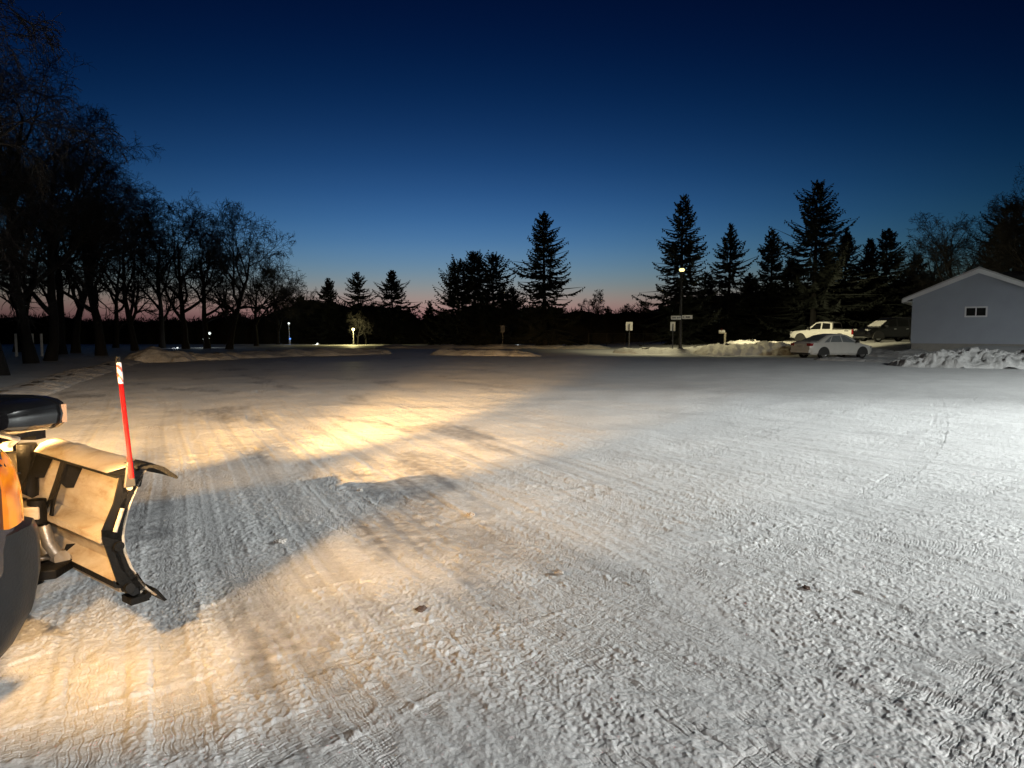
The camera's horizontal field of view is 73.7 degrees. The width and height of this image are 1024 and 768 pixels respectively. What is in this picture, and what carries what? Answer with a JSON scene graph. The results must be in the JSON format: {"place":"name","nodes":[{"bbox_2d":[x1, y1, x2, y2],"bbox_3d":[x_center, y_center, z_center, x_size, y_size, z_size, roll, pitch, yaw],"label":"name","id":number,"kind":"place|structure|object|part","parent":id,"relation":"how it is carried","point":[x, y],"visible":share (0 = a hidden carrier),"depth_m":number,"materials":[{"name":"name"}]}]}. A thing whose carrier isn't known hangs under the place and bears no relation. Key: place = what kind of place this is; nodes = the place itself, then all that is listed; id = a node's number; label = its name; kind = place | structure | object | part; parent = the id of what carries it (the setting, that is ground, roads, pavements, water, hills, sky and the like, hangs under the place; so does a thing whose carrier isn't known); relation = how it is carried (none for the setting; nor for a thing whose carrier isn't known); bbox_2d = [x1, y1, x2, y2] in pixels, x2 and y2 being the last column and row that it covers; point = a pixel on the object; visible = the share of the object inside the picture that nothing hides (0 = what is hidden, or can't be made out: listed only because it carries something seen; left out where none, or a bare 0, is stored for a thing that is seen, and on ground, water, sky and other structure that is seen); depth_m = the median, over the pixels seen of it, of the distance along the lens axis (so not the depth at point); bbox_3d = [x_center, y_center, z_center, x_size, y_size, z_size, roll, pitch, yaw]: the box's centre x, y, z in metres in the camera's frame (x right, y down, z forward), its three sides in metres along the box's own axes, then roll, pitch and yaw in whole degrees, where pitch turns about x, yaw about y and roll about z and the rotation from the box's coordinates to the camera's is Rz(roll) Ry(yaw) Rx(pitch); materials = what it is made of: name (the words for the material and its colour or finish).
{"place":"outdoors","nodes":[
{"label":"outdoors","id":0,"kind":"place"},
{"bbox_2d":[1,340,710,344],"bbox_3d":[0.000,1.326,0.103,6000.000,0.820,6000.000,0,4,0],"label":"snow ground","id":1,"kind":"structure","parent":0,"point":[591,343],"depth_m":86.61,"materials":[{"name":"white snow"}]},
{"bbox_2d":[14,333,17,356],"bbox_3d":[-29.016,-1.994,39.965,0.110,2.001,0.110,0,4,0],"label":"marker post","id":2,"kind":"object","parent":1,"relation":"on","point":[16,346],"visible":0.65,"depth_m":39.91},
{"bbox_2d":[0,118,73,375],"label":"bare tree","id":3,"kind":"object","parent":1,"relation":"on","point":[4,370],"visible":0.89,"depth_m":23.70,"materials":[{"name":"brown plant"}]},
{"bbox_2d":[40,333,43,355],"bbox_3d":[-28.206,-2.070,40.962,0.110,1.997,0.110,0,4,0],"label":"marker post","id":4,"kind":"object","parent":1,"relation":"on","point":[41,342],"visible":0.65,"depth_m":40.91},
{"bbox_2d":[0,147,123,351],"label":"bare tree","id":5,"kind":"object","parent":1,"relation":"on","point":[18,336],"depth_m":50.30,"materials":[{"name":"brown plant"}]},
{"bbox_2d":[0,0,128,274],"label":"bare tree","id":6,"kind":"object","parent":1,"relation":"on","point":[29,87],"visible":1,"depth_m":15.22,"materials":[{"name":"black plant"}]},
{"bbox_2d":[0,6,140,363],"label":"bare tree","id":7,"kind":"object","parent":1,"relation":"on","point":[29,353],"visible":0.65,"depth_m":32.14,"materials":[{"name":"black plant"}]},
{"bbox_2d":[0,359,143,395],"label":"snow pile","id":8,"kind":"object","parent":1,"relation":"on","point":[48,387],"visible":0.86,"depth_m":21.19,"materials":[{"name":"white snow"}]},
{"bbox_2d":[2,123,150,353],"bbox_3d":[-28.546,-9.260,43.426,9.511,15.185,12.185,-2,5,-22],"label":"bare tree","id":9,"kind":"object","parent":1,"relation":"on","point":[62,342],"visible":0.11,"depth_m":43.73,"materials":[{"name":"brown plant"}]},
{"bbox_2d":[0,81,164,360],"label":"bare tree","id":10,"kind":"object","parent":1,"relation":"on","point":[52,352],"visible":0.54,"depth_m":35.98,"materials":[{"name":"black plant"}]},
{"bbox_2d":[1,110,169,355],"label":"bare tree","id":11,"kind":"object","parent":1,"relation":"on","point":[100,344],"visible":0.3,"depth_m":40.96,"materials":[{"name":"brown plant"}]},
{"bbox_2d":[18,135,163,352],"bbox_3d":[-29.434,-9.664,48.493,9.131,15.239,9.954,0,4,0],"label":"bare tree","id":12,"kind":"object","parent":1,"relation":"on","point":[75,345],"visible":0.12,"depth_m":47.01,"materials":[{"name":"brown plant"}]},
{"bbox_2d":[46,187,177,350],"bbox_3d":[-30.045,-8.607,51.522,6.394,12.654,9.042,4,6,39],"label":"bare tree","id":13,"kind":"object","parent":1,"relation":"on","point":[130,317],"visible":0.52,"depth_m":52.66,"materials":[{"name":"brown plant"}]},
{"bbox_2d":[76,221,170,347],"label":"bare tree","id":14,"kind":"object","parent":1,"relation":"on","point":[117,327],"visible":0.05,"depth_m":61.85,"materials":[{"name":"brown plant"}]},
{"bbox_2d":[103,194,199,347],"bbox_3d":[-30.888,-9.568,59.381,8.372,13.351,8.440,-1,5,-14],"label":"bare tree","id":15,"kind":"object","parent":1,"relation":"on","point":[162,344],"visible":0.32,"depth_m":59.32,"materials":[{"name":"brown plant"}]},
{"bbox_2d":[124,346,196,362],"bbox_3d":[-18.846,-1.581,36.487,3.649,0.914,2.900,-1,5,-15],"label":"snow pile","id":16,"kind":"object","parent":1,"relation":"on","point":[152,354],"visible":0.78,"depth_m":35.70,"materials":[{"name":"white snow"}]},
{"bbox_2d":[122,190,249,348],"bbox_3d":[-27.631,-9.361,56.965,10.692,13.324,9.208,0,4,0],"label":"bare tree","id":17,"kind":"object","parent":1,"relation":"on","point":[183,310],"visible":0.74,"depth_m":55.92,"materials":[{"name":"brown plant"}]},
{"bbox_2d":[145,205,264,347],"bbox_3d":[-27.158,-9.414,60.871,11.991,12.830,7.293,3,5,34],"label":"bare tree","id":18,"kind":"object","parent":1,"relation":"on","point":[206,340],"visible":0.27,"depth_m":59.82,"materials":[{"name":"brown plant"}]},
{"bbox_2d":[188,352,237,359],"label":"snow pile","id":19,"kind":"object","parent":1,"relation":"on","point":[211,356],"visible":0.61,"depth_m":37.80,"materials":[{"name":"white snow"}]},
{"bbox_2d":[185,197,323,348],"bbox_3d":[-22.284,-9.165,58.329,10.147,12.780,9.632,-4,6,-42],"label":"bare tree","id":20,"kind":"object","parent":1,"relation":"on","point":[223,301],"visible":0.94,"depth_m":56.52,"materials":[{"name":"brown plant"}]},
{"bbox_2d":[220,241,307,345],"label":"bare tree","id":21,"kind":"object","parent":1,"relation":"on","point":[269,274],"visible":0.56,"depth_m":69.78,"materials":[{"name":"brown plant"}]},
{"bbox_2d":[244,251,318,343],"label":"bare tree","id":22,"kind":"object","parent":1,"relation":"on","point":[291,306],"visible":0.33,"depth_m":76.84,"materials":[{"name":"brown plant"}]},
{"bbox_2d":[268,295,323,343],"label":"spruce tree","id":23,"kind":"object","parent":1,"relation":"on","point":[295,328],"visible":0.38,"depth_m":88.38,"materials":[{"name":"green plant"}]},
{"bbox_2d":[225,347,392,358],"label":"snow pile","id":24,"kind":"object","parent":1,"relation":"on","point":[325,351],"visible":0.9,"depth_m":42.99,"materials":[{"name":"white snow"}]},
{"bbox_2d":[303,278,352,343],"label":"spruce tree","id":25,"kind":"object","parent":1,"relation":"on","point":[329,304],"visible":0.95,"depth_m":85.21,"materials":[{"name":"green plant"}]},
{"bbox_2d":[336,272,379,343],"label":"spruce tree","id":26,"kind":"object","parent":1,"relation":"on","point":[354,285],"visible":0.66,"depth_m":83.19,"materials":[{"name":"green plant"}]},
{"bbox_2d":[346,311,373,344],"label":"bare tree","id":27,"kind":"object","parent":1,"relation":"on","point":[357,320],"visible":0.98,"depth_m":74.69,"materials":[{"name":"brown plant"}]},
{"bbox_2d":[353,307,378,344],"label":"bare tree","id":28,"kind":"object","parent":1,"relation":"on","point":[368,313],"visible":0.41,"depth_m":75.99,"materials":[{"name":"brown plant"}]},
{"bbox_2d":[360,270,422,343],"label":"spruce tree","id":29,"kind":"object","parent":1,"relation":"on","point":[394,328],"visible":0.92,"depth_m":81.04,"materials":[{"name":"green plant"}]},
{"bbox_2d":[422,300,433,316],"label":"spruce tree","id":30,"kind":"object","parent":1,"relation":"on","point":[427,311],"visible":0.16,"depth_m":95.41,"materials":[{"name":"green plant"}]},
{"bbox_2d":[414,255,487,344],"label":"pine tree","id":31,"kind":"object","parent":1,"relation":"on","point":[455,280],"visible":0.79,"depth_m":75.01,"materials":[{"name":"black plant"}]},
{"bbox_2d":[0,280,913,343],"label":"woods","id":32,"kind":"object","parent":1,"relation":"on","point":[147,332],"visible":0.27,"depth_m":88.73,"materials":[{"name":"black plant"}]},
{"bbox_2d":[425,250,520,344],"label":"pine tree","id":33,"kind":"object","parent":1,"relation":"on","point":[472,259],"visible":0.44,"depth_m":76.20,"materials":[{"name":"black plant"}]},
{"bbox_2d":[430,349,540,356],"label":"snow pile","id":34,"kind":"object","parent":1,"relation":"on","point":[477,352],"visible":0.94,"depth_m":44.26,"materials":[{"name":"white snow"}]},
{"bbox_2d":[455,252,527,344],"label":"pine tree","id":35,"kind":"object","parent":1,"relation":"on","point":[488,318],"visible":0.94,"depth_m":73.89,"materials":[{"name":"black plant"}]},
{"bbox_2d":[375,344,610,348],"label":"snow pile","id":36,"kind":"object","parent":1,"relation":"on","point":[493,346],"visible":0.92,"depth_m":58.91,"materials":[{"name":"white snow"}]},
{"bbox_2d":[500,325,504,343],"bbox_3d":[-0.823,-4.012,59.842,0.400,2.252,0.066,0,4,-3],"label":"road sign","id":37,"kind":"object","parent":1,"relation":"on","point":[502,328],"visible":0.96,"depth_m":59.79,"materials":[{"name":"metal"}]},
{"bbox_2d":[495,286,539,343],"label":"pine tree","id":38,"kind":"object","parent":1,"relation":"on","point":[517,329],"visible":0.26,"depth_m":87.23,"materials":[{"name":"green plant"}]},
{"bbox_2d":[505,211,587,345],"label":"spruce tree","id":39,"kind":"object","parent":1,"relation":"on","point":[540,289],"visible":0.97,"depth_m":66.88,"materials":[{"name":"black plant"}]},
{"bbox_2d":[578,289,605,343],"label":"bare shrub","id":40,"kind":"object","parent":1,"relation":"on","point":[596,309],"visible":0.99,"depth_m":81.61,"materials":[{"name":"brown plant"}]},
{"bbox_2d":[603,306,623,342],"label":"bare shrub","id":41,"kind":"object","parent":1,"relation":"on","point":[611,325],"visible":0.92,"depth_m":84.86,"materials":[{"name":"brown plant"}]},
{"bbox_2d":[614,303,637,342],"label":"bare shrub","id":42,"kind":"object","parent":1,"relation":"on","point":[626,318],"visible":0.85,"depth_m":83.81,"materials":[{"name":"brown plant"}]},
{"bbox_2d":[626,322,632,347],"bbox_3d":[8.559,-3.319,49.866,0.500,2.413,0.066,0,4,-3],"label":"road sign","id":43,"kind":"object","parent":1,"relation":"on","point":[629,326],"visible":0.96,"depth_m":49.82,"materials":[{"name":"white metal"}]},
{"bbox_2d":[630,298,652,341],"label":"bare shrub","id":44,"kind":"object","parent":1,"relation":"on","point":[642,314],"visible":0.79,"depth_m":82.53,"materials":[{"name":"brown plant"}]},
{"bbox_2d":[612,346,701,353],"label":"snow pile","id":45,"kind":"object","parent":1,"relation":"on","point":[651,350],"visible":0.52,"depth_m":47.13,"materials":[{"name":"white snow"}]},
{"bbox_2d":[670,322,674,347],"bbox_3d":[11.410,-3.223,48.469,0.360,2.351,0.066,0,4,-3],"label":"road sign","id":46,"kind":"object","parent":1,"relation":"on","point":[672,326],"visible":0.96,"depth_m":48.42,"materials":[{"name":"white metal"}]},
{"bbox_2d":[632,193,727,345],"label":"spruce tree","id":47,"kind":"object","parent":1,"relation":"on","point":[688,263],"visible":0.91,"depth_m":61.82,"materials":[{"name":"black plant"}]},
{"bbox_2d":[678,267,684,348],"bbox_3d":[11.810,-5.092,47.749,0.386,6.100,0.380,0,4,0],"label":"street lamp","id":48,"kind":"object","parent":1,"relation":"on","point":[681,269],"visible":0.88,"depth_m":47.65,"materials":[{"name":"black metal"}]},
{"bbox_2d":[671,315,692,319],"bbox_3d":[11.836,-4.655,47.735,1.481,0.300,0.344,0,4,3],"label":"street name sign","id":49,"kind":"object","parent":48,"relation":"attached to","point":[681,317],"visible":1,"depth_m":47.63,"materials":[{"name":"white metal"}]},
{"bbox_2d":[676,272,750,341],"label":"spruce tree","id":50,"kind":"object","parent":1,"relation":"on","point":[708,291],"visible":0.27,"depth_m":76.99,"materials":[{"name":"green plant"}]},
{"bbox_2d":[719,329,725,342],"bbox_3d":[17.229,-3.668,55.872,0.600,1.680,0.242,0,4,0],"label":"mailbox","id":51,"kind":"object","parent":1,"relation":"on","point":[721,331],"visible":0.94,"depth_m":55.80,"materials":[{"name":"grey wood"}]},
{"bbox_2d":[692,223,764,343],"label":"spruce tree","id":52,"kind":"object","parent":1,"relation":"on","point":[730,325],"visible":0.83,"depth_m":65.97,"materials":[{"name":"green plant"}]},
{"bbox_2d":[693,341,793,355],"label":"snow pile","id":53,"kind":"object","parent":1,"relation":"on","point":[765,348],"visible":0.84,"depth_m":44.63,"materials":[{"name":"white snow"}]},
{"bbox_2d":[726,272,773,338],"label":"spruce tree","id":54,"kind":"object","parent":1,"relation":"on","point":[750,287],"visible":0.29,"depth_m":78.96,"materials":[{"name":"green plant"}]},
{"bbox_2d":[726,339,795,344],"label":"snow pile","id":55,"kind":"object","parent":1,"relation":"on","point":[750,341],"visible":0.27,"depth_m":53.17,"materials":[{"name":"white snow"}]},
{"bbox_2d":[739,228,799,340],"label":"spruce tree","id":56,"kind":"object","parent":1,"relation":"on","point":[770,253],"visible":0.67,"depth_m":68.08,"materials":[{"name":"green plant"}]},
{"bbox_2d":[759,257,829,334],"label":"spruce tree","id":57,"kind":"object","parent":1,"relation":"on","point":[790,276],"visible":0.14,"depth_m":74.89,"materials":[{"name":"green plant"}]},
{"bbox_2d":[789,321,855,340],"bbox_3d":[27.972,-4.591,60.803,2.400,1.958,6.080,-3,6,-37],"label":"white pickup","id":58,"kind":"object","parent":1,"relation":"on","point":[826,327],"visible":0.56,"depth_m":60.26,"materials":[{"name":"paint"}]},
{"bbox_3d":[26.977,-5.133,60.702,0.167,0.580,1.000,-3,6,-37],"label":"window","id":59,"kind":"part","parent":58,"relation":"part of","materials":[{"name":"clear glass"}]},
{"bbox_3d":[27.588,-5.092,59.899,0.156,0.540,0.740,-3,6,-37],"label":"window","id":60,"kind":"part","parent":58,"relation":"part of","materials":[{"name":"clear glass"}]},
{"bbox_3d":[28.581,-5.121,59.948,1.400,0.423,0.090,-3,6,-37],"label":"rear window","id":61,"kind":"part","parent":58,"relation":"part of","materials":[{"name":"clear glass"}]},
{"bbox_2d":[794,250,851,327],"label":"spruce tree","id":62,"kind":"object","parent":1,"relation":"on","point":[822,289],"visible":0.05,"depth_m":78.02,"materials":[{"name":"green plant"}]},
{"bbox_2d":[747,179,911,341],"bbox_3d":[28.425,-11.382,63.334,12.497,15.548,12.204,0,4,0],"label":"spruce tree","id":63,"kind":"object","parent":1,"relation":"on","point":[813,231],"visible":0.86,"depth_m":63.46,"materials":[{"name":"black plant"}]},
{"bbox_2d":[798,230,895,338],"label":"spruce tree","id":64,"kind":"object","parent":1,"relation":"on","point":[848,314],"visible":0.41,"depth_m":69.61,"materials":[{"name":"green plant"}]},
{"bbox_2d":[814,357,894,362],"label":"snow pile","id":65,"kind":"object","parent":1,"relation":"on","point":[857,359],"visible":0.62,"depth_m":36.21,"materials":[{"name":"white snow"}]},
{"bbox_2d":[837,238,901,328],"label":"spruce tree","id":66,"kind":"object","parent":1,"relation":"on","point":[870,243],"visible":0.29,"depth_m":71.69,"materials":[{"name":"green plant"}]},
{"bbox_2d":[842,228,925,338],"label":"spruce tree","id":67,"kind":"object","parent":1,"relation":"on","point":[890,244],"visible":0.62,"depth_m":68.66,"materials":[{"name":"green plant"}]},
{"bbox_2d":[866,348,929,357],"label":"snow pile","id":68,"kind":"object","parent":1,"relation":"on","point":[878,352],"visible":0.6,"depth_m":41.41,"materials":[{"name":"white snow"}]},
{"bbox_2d":[888,253,931,316],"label":"spruce tree","id":69,"kind":"object","parent":1,"relation":"on","point":[922,266],"visible":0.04,"depth_m":77.09,"materials":[{"name":"green plant"}]},
{"bbox_2d":[892,263,956,310],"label":"bare tree","id":70,"kind":"object","parent":1,"relation":"on","point":[916,273],"visible":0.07,"depth_m":74.19,"materials":[{"name":"brown plant"}]},
{"bbox_2d":[901,235,974,298],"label":"bare tree","id":71,"kind":"object","parent":1,"relation":"on","point":[933,275],"visible":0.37,"depth_m":69.03,"materials":[{"name":"brown plant"}]},
{"bbox_2d":[897,210,998,311],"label":"bare tree","id":72,"kind":"object","parent":1,"relation":"on","point":[941,246],"visible":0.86,"depth_m":61.07,"materials":[{"name":"brown plant"}]},
{"bbox_2d":[887,347,1023,368],"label":"snow pile","id":73,"kind":"object","parent":1,"relation":"on","point":[976,357],"visible":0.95,"depth_m":30.21,"materials":[{"name":"white snow"}]},
{"bbox_2d":[902,267,1023,351],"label":"white house","id":74,"kind":"structure","parent":1,"relation":"on","point":[979,306],"depth_m":40.08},
{"bbox_2d":[964,306,987,316],"bbox_3d":[27.112,-4.220,39.893,1.110,0.620,0.047,3,5,36],"label":"window","id":75,"kind":"structure","parent":74,"relation":"in","point":[975,311],"depth_m":39.87,"materials":[{"name":"black glass"}]},
{"bbox_2d":[936,196,1023,278],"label":"bare tree","id":76,"kind":"object","parent":1,"relation":"on","point":[965,253],"visible":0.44,"depth_m":59.53,"materials":[{"name":"brown plant"}]},
{"bbox_2d":[959,185,1023,271],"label":"bare tree","id":77,"kind":"object","parent":1,"relation":"on","point":[1000,269],"visible":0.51,"depth_m":57.75,"materials":[{"name":"brown plant"}]},
{"bbox_2d":[967,202,1023,271],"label":"tree","id":78,"kind":"object","parent":1,"relation":"on","point":[990,237],"visible":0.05,"depth_m":66.06,"materials":[{"name":"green plant"}]},
{"bbox_2d":[976,163,1023,271],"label":"bare tree","id":79,"kind":"object","parent":1,"relation":"on","point":[1020,255],"visible":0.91,"depth_m":55.09,"materials":[{"name":"brown plant"}]},
{"bbox_2d":[0,338,1023,767],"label":"parking lot snow","id":80,"kind":"structure","parent":0,"point":[690,524],"depth_m":4.61,"materials":[{"name":"white snow"}]},
{"bbox_2d":[0,449,40,657],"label":"plow truck","id":81,"kind":"object","parent":80,"relation":"on","point":[20,566],"visible":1,"depth_m":2.32,"materials":[{"name":"paint"}]},
{"bbox_2d":[0,356,177,605],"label":"snow plow","id":82,"kind":"object","parent":81,"relation":"attached to","point":[77,498],"visible":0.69,"depth_m":3.56,"materials":[{"name":"beige metal"}]},
{"bbox_2d":[274,538,286,543],"bbox_3d":[-1.754,1.192,5.174,0.080,0.041,0.100,3,5,31],"label":"snow clod","id":83,"kind":"object","parent":80,"relation":"on","point":[282,541],"visible":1,"depth_m":5.15,"materials":[{"name":"white snow"}]},
{"bbox_2d":[414,605,426,612],"bbox_3d":[-0.526,1.293,3.916,0.064,0.035,0.079,1,5,17],"label":"snow clod","id":84,"kind":"object","parent":80,"relation":"on","point":[420,609],"visible":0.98,"depth_m":3.90,"materials":[{"name":"snow"}]},
{"bbox_2d":[553,569,563,574],"bbox_3d":[0.308,1.245,4.521,0.068,0.033,0.067,-1,5,-13],"label":"snow clod","id":85,"kind":"object","parent":80,"relation":"on","point":[558,572],"visible":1,"depth_m":4.50,"materials":[{"name":"white snow"}]},
{"bbox_2d":[790,334,871,357],"bbox_3d":[19.229,-2.294,41.039,4.695,1.473,2.200,-1,5,-17],"label":"silver sedan","id":86,"kind":"object","parent":80,"relation":"on","point":[826,345],"visible":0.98,"depth_m":40.25,"materials":[{"name":"paint"}]},
{"bbox_3d":[18.031,-2.739,40.626,0.708,0.329,1.354,-1,5,-17],"label":"rear window","id":87,"kind":"part","parent":86,"relation":"part of","materials":[{"name":"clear glass"}]},
{"bbox_3d":[19.022,-2.664,40.189,0.830,0.388,0.204,-1,5,-17],"label":"window","id":88,"kind":"part","parent":86,"relation":"part of","materials":[{"name":"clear glass"}]},
{"bbox_3d":[19.950,-2.668,40.473,0.950,0.421,0.220,-1,5,-17],"label":"window","id":89,"kind":"part","parent":86,"relation":"part of","materials":[{"name":"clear glass"}]},
{"bbox_2d":[853,317,911,341],"bbox_3d":[28.070,-4.068,50.838,4.750,1.815,2.280,-1,4,-7],"label":"black suv","id":90,"kind":"object","parent":80,"relation":"on","point":[895,328],"visible":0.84,"depth_m":50.02,"materials":[{"name":"paint"}]},
{"bbox_3d":[27.681,-4.454,49.947,0.980,0.568,0.145,-1,4,-7],"label":"window","id":91,"kind":"part","parent":90,"relation":"part of","materials":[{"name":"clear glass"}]},
{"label":"window","id":92,"kind":"part","parent":90,"relation":"part of","materials":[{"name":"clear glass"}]},
{"bbox_2d":[0,0,1023,321],"label":"sky","id":93,"kind":"structure","parent":0,"point":[405,137],"materials":[{"name":"blue"}]}
]}

